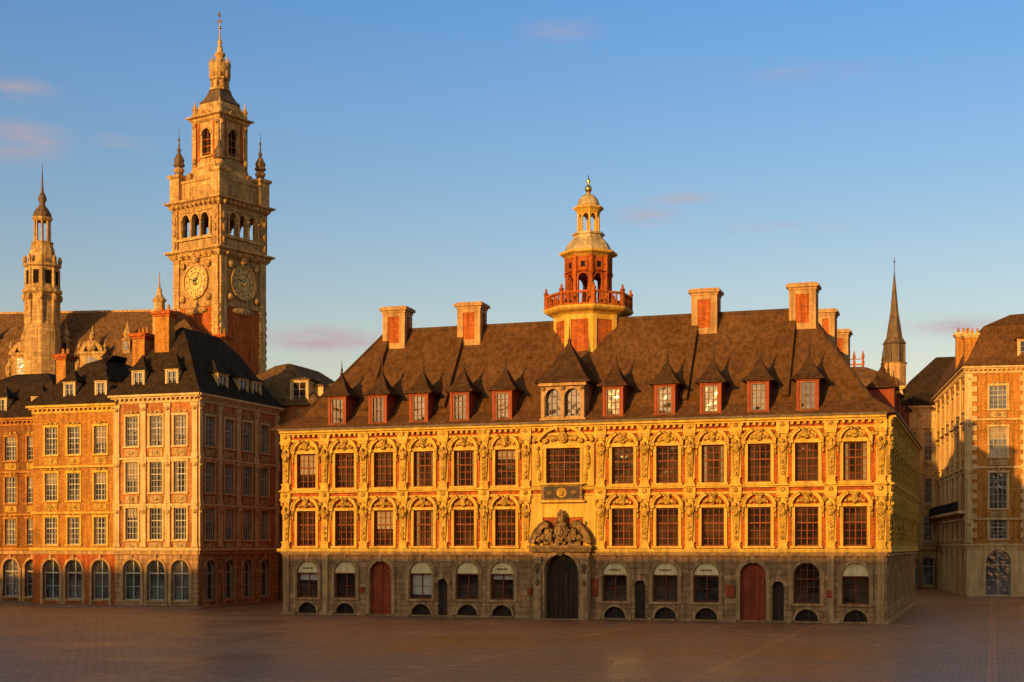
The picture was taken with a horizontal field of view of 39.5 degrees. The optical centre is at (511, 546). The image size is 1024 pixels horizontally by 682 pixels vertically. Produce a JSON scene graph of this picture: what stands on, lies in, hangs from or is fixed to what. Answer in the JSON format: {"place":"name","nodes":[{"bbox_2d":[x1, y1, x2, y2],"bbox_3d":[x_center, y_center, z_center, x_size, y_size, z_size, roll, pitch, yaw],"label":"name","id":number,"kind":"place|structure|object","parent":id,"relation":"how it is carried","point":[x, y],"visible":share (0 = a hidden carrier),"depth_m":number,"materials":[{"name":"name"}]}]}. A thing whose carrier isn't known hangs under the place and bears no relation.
{"place":"outdoors","nodes":[
{"label":"outdoors","id":0,"kind":"place"},
{"bbox_2d":[0,600,282,608],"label":"pavement","id":1,"kind":"structure","parent":0,"point":[16,603],"depth_m":121.67,"materials":[{"name":"grey stone"}]},
{"bbox_2d":[0,588,1023,681],"bbox_3d":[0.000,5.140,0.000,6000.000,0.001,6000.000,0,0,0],"label":"ground","id":2,"kind":"structure","parent":0,"point":[935,635],"depth_m":72.48,"materials":[{"name":"stone"}]},
{"bbox_2d":[0,373,55,600],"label":"dark brick townhouse","id":3,"kind":"structure","parent":2,"relation":"on","point":[19,393],"depth_m":130.96,"materials":[{"name":"brick"}]},
{"bbox_2d":[5,436,32,595],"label":"window frames","id":4,"kind":"structure","parent":3,"relation":"in","point":[12,441],"depth_m":131.13,"materials":[{"name":"beige wood"}]},
{"bbox_2d":[7,444,32,594],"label":"window glass","id":5,"kind":"structure","parent":3,"relation":"in","point":[10,564],"depth_m":131.26,"materials":[{"name":"grey glass"}]},
{"bbox_2d":[25,348,131,604],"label":"orange brick townhouse","id":6,"kind":"structure","parent":2,"relation":"on","point":[72,411],"depth_m":123.92,"materials":[{"name":"brick"}]},
{"bbox_2d":[45,426,108,599],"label":"window frames","id":7,"kind":"structure","parent":6,"relation":"in","point":[72,432],"depth_m":123.94,"materials":[{"name":"beige wood"}]},
{"bbox_2d":[46,428,108,598],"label":"window glass","id":8,"kind":"structure","parent":6,"relation":"in","point":[49,576],"depth_m":123.97,"materials":[{"name":"grey glass"}]},
{"bbox_2d":[0,164,200,379],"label":"chamber of commerce","id":9,"kind":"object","parent":2,"relation":"on","point":[38,332],"visible":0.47,"depth_m":179.50,"materials":[{"name":"stone"}]},
{"bbox_2d":[26,269,57,285],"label":"turret windows","id":10,"kind":"structure","parent":9,"relation":"in","point":[35,271],"depth_m":177.66,"materials":[{"name":"black glass"}]},
{"bbox_2d":[62,342,127,350],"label":"roof windows","id":11,"kind":"structure","parent":9,"relation":"in","point":[125,343],"depth_m":179.85,"materials":[{"name":"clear glass"}]},
{"bbox_2d":[106,305,284,605],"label":"stone corner townhouse","id":12,"kind":"structure","parent":2,"relation":"on","point":[196,504],"depth_m":121.96,"materials":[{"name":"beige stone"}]},
{"bbox_2d":[125,415,266,600],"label":"window frames","id":13,"kind":"structure","parent":12,"relation":"in","point":[208,417],"depth_m":121.87,"materials":[{"name":"beige wood"}]},
{"bbox_2d":[127,416,265,599],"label":"window glass","id":14,"kind":"structure","parent":12,"relation":"in","point":[178,568],"depth_m":121.45,"materials":[{"name":"grey glass"}]},
{"bbox_2d":[163,12,275,374],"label":"belfry tower","id":15,"kind":"structure","parent":2,"relation":"on","point":[219,269],"depth_m":187.68,"materials":[{"name":"stone"}]},
{"bbox_2d":[256,364,334,599],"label":"brown roofed townhouse","id":16,"kind":"structure","parent":2,"relation":"on","point":[295,391],"depth_m":134.48,"materials":[{"name":"pink brick"}]},
{"bbox_2d":[271,175,922,623],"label":"old stock exchange","id":17,"kind":"structure","parent":2,"relation":"on","point":[599,453],"depth_m":101.45,"materials":[{"name":"yellow stone"}]},
{"bbox_2d":[547,554,577,617],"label":"portal doors","id":18,"kind":"structure","parent":17,"relation":"in","point":[562,572],"depth_m":101.28,"materials":[{"name":"brown wood"}]},
{"bbox_2d":[371,562,765,619],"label":"arched doors","id":19,"kind":"structure","parent":17,"relation":"in","point":[753,579],"depth_m":97.33,"materials":[{"name":"brown wood"}]},
{"bbox_2d":[299,441,866,545],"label":"window frames","id":20,"kind":"structure","parent":17,"relation":"in","point":[749,445],"depth_m":100.10,"materials":[{"name":"wood"}]},
{"bbox_2d":[298,561,868,603],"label":"shop window frames","id":21,"kind":"structure","parent":17,"relation":"in","point":[800,570],"depth_m":99.88,"materials":[{"name":"brown wood"}]},
{"bbox_2d":[300,389,867,602],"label":"window glass","id":22,"kind":"structure","parent":17,"relation":"in","point":[660,581],"depth_m":99.95,"materials":[{"name":"black glass"}]},
{"bbox_2d":[439,579,783,620],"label":"side doors","id":23,"kind":"structure","parent":17,"relation":"in","point":[778,588],"depth_m":99.64,"materials":[{"name":"brown wood"}]},
{"bbox_2d":[0,0,1023,384],"label":"sky","id":24,"kind":"structure","parent":0,"point":[427,157],"materials":[{"name":"blue"}]},
{"bbox_2d":[883,258,954,399],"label":"church","id":25,"kind":"structure","parent":0,"point":[928,377],"depth_m":198.73,"materials":[{"name":"grey stone"}]},
{"bbox_2d":[915,552,935,587],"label":"ground floor","id":26,"kind":"structure","parent":0,"point":[920,555],"depth_m":177.38,"materials":[{"name":"beige stone"}]},
{"bbox_2d":[909,408,935,546],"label":"walls","id":27,"kind":"structure","parent":26,"relation":"on","point":[927,419],"depth_m":177.43,"materials":[{"name":"beige stone"}]},
{"bbox_2d":[908,405,935,548],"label":"trim","id":28,"kind":"structure","parent":27,"relation":"attached to","point":[919,431],"depth_m":177.29,"materials":[{"name":"beige stone"}]},
{"bbox_2d":[912,432,933,584],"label":"window frames","id":29,"kind":"structure","parent":27,"relation":"attached to","point":[924,522],"depth_m":177.54,"materials":[{"name":"beige wood"}]},
{"bbox_2d":[913,432,931,446],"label":"curtains","id":30,"kind":"object","parent":29,"relation":"attached to","point":[928,434],"visible":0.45,"depth_m":177.53,"materials":[{"name":"fabric"}]},
{"bbox_2d":[915,447,932,584],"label":"window glass","id":31,"kind":"object","parent":29,"relation":"attached to","point":[927,575],"visible":0.18,"depth_m":177.60,"materials":[{"name":"grey glass"}]},
{"bbox_2d":[910,414,935,546],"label":"ornament","id":32,"kind":"object","parent":27,"relation":"attached to","point":[927,506],"visible":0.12,"depth_m":177.25,"materials":[{"name":"beige stone"}]},
{"bbox_2d":[915,549,935,587],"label":"ground floor trim","id":33,"kind":"structure","parent":26,"relation":"attached to","point":[920,568],"depth_m":177.36,"materials":[{"name":"grey stone"}]},
{"bbox_2d":[936,549,1023,596],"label":"ground floor","id":34,"kind":"structure","parent":0,"point":[974,559],"depth_m":146.57,"materials":[{"name":"beige stone"}]},
{"bbox_2d":[935,546,1023,596],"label":"ground floor trim","id":35,"kind":"structure","parent":34,"relation":"attached to","point":[963,548],"depth_m":150.32,"materials":[{"name":"beige stone"}]},
{"bbox_2d":[936,369,1023,543],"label":"walls","id":36,"kind":"structure","parent":34,"relation":"on","point":[981,451],"depth_m":146.35,"materials":[{"name":"orange brick"}]},
{"bbox_2d":[905,392,934,405],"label":"roof","id":37,"kind":"structure","parent":36,"relation":"on","point":[923,399],"depth_m":178.06,"materials":[{"name":"tile"}]},
{"bbox_2d":[929,501,958,516],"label":"balcony railing","id":38,"kind":"object","parent":36,"relation":"attached to","point":[946,508],"visible":0.84,"depth_m":159.58,"materials":[{"name":"black metal"}]},
{"bbox_2d":[928,511,966,518],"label":"balcony","id":39,"kind":"structure","parent":36,"relation":"attached to","point":[947,514],"depth_m":157.78,"materials":[{"name":"stone"}]},
{"bbox_2d":[935,377,1006,543],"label":"ornament","id":40,"kind":"object","parent":36,"relation":"attached to","point":[998,514],"visible":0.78,"depth_m":146.19,"materials":[{"name":"beige stone"}]},
{"bbox_2d":[931,365,1023,545],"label":"trim","id":41,"kind":"structure","parent":36,"relation":"attached to","point":[958,375],"depth_m":151.39,"materials":[{"name":"beige stone"}]},
{"bbox_2d":[934,314,1023,394],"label":"roof","id":42,"kind":"structure","parent":36,"relation":"on","point":[995,344],"depth_m":147.26,"materials":[{"name":"brown tile"}]},
{"bbox_2d":[955,337,977,369],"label":"chimney","id":43,"kind":"object","parent":42,"relation":"on","point":[964,347],"visible":0.32,"depth_m":150.18,"materials":[{"name":"orange brick"}]},
{"bbox_2d":[953,332,979,339],"bbox_3d":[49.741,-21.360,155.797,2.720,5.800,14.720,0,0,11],"label":"chimney cap","id":44,"kind":"object","parent":43,"relation":"on","point":[962,335],"visible":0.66,"depth_m":148.87,"materials":[{"name":"stone"}]},
{"bbox_2d":[957,328,978,332],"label":"chimney pots","id":45,"kind":"object","parent":44,"relation":"on","point":[967,330],"visible":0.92,"depth_m":149.47,"materials":[{"name":"orange ceramic"}]},
{"bbox_2d":[1014,331,1023,339],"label":"dormer roofs","id":46,"kind":"structure","parent":42,"relation":"attached to","point":[1021,336],"depth_m":146.33,"materials":[{"name":"brown tile"}]},
{"bbox_2d":[1016,339,1023,355],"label":"dormer trim","id":47,"kind":"structure","parent":42,"relation":"attached to","point":[1017,340],"depth_m":146.14,"materials":[{"name":"beige stone"}]},
{"bbox_2d":[1021,341,1023,351],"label":"dormer glass","id":48,"kind":"object","parent":47,"relation":"in","point":[1022,344],"visible":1,"depth_m":146.25,"materials":[{"name":"grey glass"}]},
{"bbox_2d":[967,376,1023,537],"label":"quoins","id":49,"kind":"object","parent":36,"relation":"attached to","point":[972,447],"visible":1,"depth_m":146.39,"materials":[{"name":"beige stone"}]},
{"bbox_2d":[986,386,1010,595],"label":"window frames","id":50,"kind":"structure","parent":36,"relation":"attached to","point":[993,438],"depth_m":146.34,"materials":[{"name":"white wood"}]},
{"bbox_2d":[986,386,1009,594],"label":"window glass","id":51,"kind":"object","parent":50,"relation":"attached to","point":[1003,579],"visible":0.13,"depth_m":146.40,"materials":[{"name":"grey glass"}]},
{"bbox_2d":[990,427,1005,537],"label":"curtains","id":52,"kind":"object","parent":50,"relation":"attached to","point":[997,432],"visible":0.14,"depth_m":146.36,"materials":[{"name":"white fabric"}]},
{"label":"ground floor","id":53,"kind":"structure","parent":0,"visible":0},
{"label":"walls","id":54,"kind":"object","parent":53,"relation":"on","visible":0},
{"bbox_2d":[899,386,905,393],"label":"trim","id":55,"kind":"structure","parent":54,"relation":"attached to","point":[901,388],"depth_m":167.78,"materials":[{"name":"beige stone"}]},
{"bbox_2d":[851,367,905,395],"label":"roof","id":56,"kind":"structure","parent":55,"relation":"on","point":[866,375],"depth_m":170.63,"materials":[{"name":"brown tile"}]},
{"bbox_2d":[850,351,864,366],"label":"roof crest","id":57,"kind":"object","parent":56,"relation":"on","point":[854,359],"visible":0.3,"depth_m":173.66,"materials":[{"name":"metal"}]}
]}

